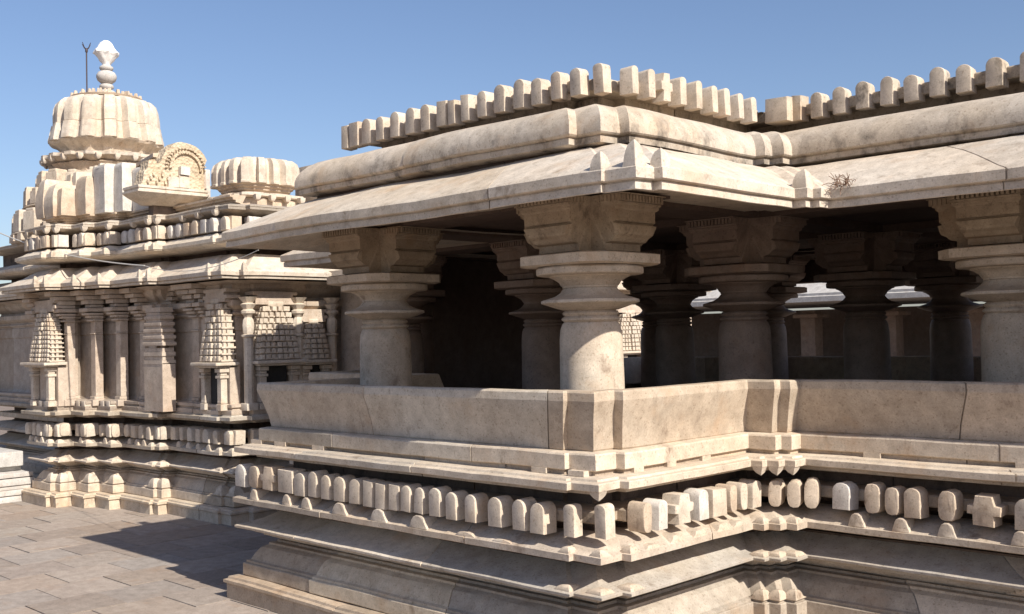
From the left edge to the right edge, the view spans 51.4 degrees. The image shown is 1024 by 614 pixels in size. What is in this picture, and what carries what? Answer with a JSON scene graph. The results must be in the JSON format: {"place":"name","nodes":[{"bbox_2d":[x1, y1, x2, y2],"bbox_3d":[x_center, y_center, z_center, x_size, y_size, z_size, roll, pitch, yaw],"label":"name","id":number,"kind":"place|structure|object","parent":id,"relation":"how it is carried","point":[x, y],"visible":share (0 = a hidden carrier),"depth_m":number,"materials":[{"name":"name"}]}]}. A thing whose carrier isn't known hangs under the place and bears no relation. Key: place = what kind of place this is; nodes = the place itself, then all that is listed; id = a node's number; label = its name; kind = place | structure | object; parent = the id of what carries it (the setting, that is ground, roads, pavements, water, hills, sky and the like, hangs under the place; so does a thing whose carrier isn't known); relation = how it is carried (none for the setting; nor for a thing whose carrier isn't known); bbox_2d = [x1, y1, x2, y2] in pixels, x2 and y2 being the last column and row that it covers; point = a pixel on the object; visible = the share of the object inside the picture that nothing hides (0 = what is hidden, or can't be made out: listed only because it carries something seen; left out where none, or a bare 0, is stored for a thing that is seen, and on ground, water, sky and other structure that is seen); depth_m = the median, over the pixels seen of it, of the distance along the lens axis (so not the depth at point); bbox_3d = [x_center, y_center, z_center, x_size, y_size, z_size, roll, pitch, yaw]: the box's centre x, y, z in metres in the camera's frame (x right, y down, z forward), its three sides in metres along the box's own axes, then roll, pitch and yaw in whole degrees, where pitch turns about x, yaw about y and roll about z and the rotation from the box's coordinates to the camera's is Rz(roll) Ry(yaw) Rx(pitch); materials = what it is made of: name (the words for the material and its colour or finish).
{"place":"outdoors","nodes":[
{"label":"outdoors","id":0,"kind":"place"},
{"bbox_2d":[0,406,13,447],"bbox_3d":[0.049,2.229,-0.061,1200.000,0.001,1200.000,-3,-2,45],"label":"ground","id":1,"kind":"structure","parent":0,"point":[4,408],"depth_m":33.78,"materials":[{"name":"stone"}]},
{"bbox_2d":[0,40,341,525],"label":"temple shrine","id":2,"kind":"object","parent":1,"relation":"on","point":[130,387],"visible":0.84,"depth_m":14.23,"materials":[{"name":"beige stone"}]},
{"bbox_2d":[0,233,143,265],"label":"cable","id":3,"kind":"object","parent":2,"relation":"attached to","point":[83,257],"visible":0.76,"depth_m":13.85,"materials":[{"name":"silver metal"}]},
{"bbox_2d":[82,42,90,91],"bbox_3d":[-7.080,-3.878,17.730,0.138,1.033,0.138,-1,-2,-23],"label":"lightning rod","id":4,"kind":"object","parent":2,"relation":"on","point":[86,50],"visible":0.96,"depth_m":17.72,"materials":[{"name":"grey metal"}]},
{"bbox_2d":[144,250,257,270],"bbox_3d":[-3.340,-0.466,11.192,0.008,0.176,3.503,0,-2,-35],"label":"cable","id":5,"kind":"object","parent":2,"relation":"attached to","point":[209,267],"visible":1,"depth_m":10.69,"materials":[{"name":"silver metal"}]},
{"bbox_2d":[221,52,1023,613],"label":"temple pavilion","id":6,"kind":"structure","parent":1,"relation":"on","point":[497,422],"depth_m":7.55,"materials":[{"name":"beige stone"}]},
{"bbox_2d":[823,174,855,194],"bbox_3d":[2.242,-0.835,7.202,0.215,0.166,0.212,0,-2,-26],"label":"dry weed","id":7,"kind":"object","parent":6,"relation":"on","point":[846,181],"visible":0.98,"depth_m":7.19,"materials":[{"name":"brown plant"}]},
{"bbox_2d":[617,281,711,357],"bbox_3d":[1.953,1.107,20.015,2.350,3.200,3.000,-3,-2,45],"label":"shrine","id":8,"kind":"object","parent":1,"relation":"on","point":[631,329],"visible":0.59,"depth_m":18.69,"materials":[{"name":"stone"}]},
{"bbox_2d":[0,446,279,613],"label":"paving","id":9,"kind":"structure","parent":0,"point":[72,560],"depth_m":10.83,"materials":[{"name":"stone"}]},
{"bbox_2d":[0,448,34,503],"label":"white stepped plinth","id":10,"kind":"object","parent":9,"relation":"on","point":[15,479],"visible":0.84,"depth_m":15.14,"materials":[{"name":"grey stone"}]},
{"bbox_2d":[329,270,363,370],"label":"vestibule wall","id":11,"kind":"structure","parent":9,"relation":"on","point":[351,329],"depth_m":13.94,"materials":[{"name":"stone"}]},
{"bbox_2d":[0,0,1023,315],"label":"sky","id":12,"kind":"structure","parent":0,"point":[225,79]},
{"bbox_2d":[691,283,984,356],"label":"cloister wing","id":13,"kind":"structure","parent":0,"point":[814,332],"depth_m":29.80,"materials":[{"name":"grey stone"}]}
]}

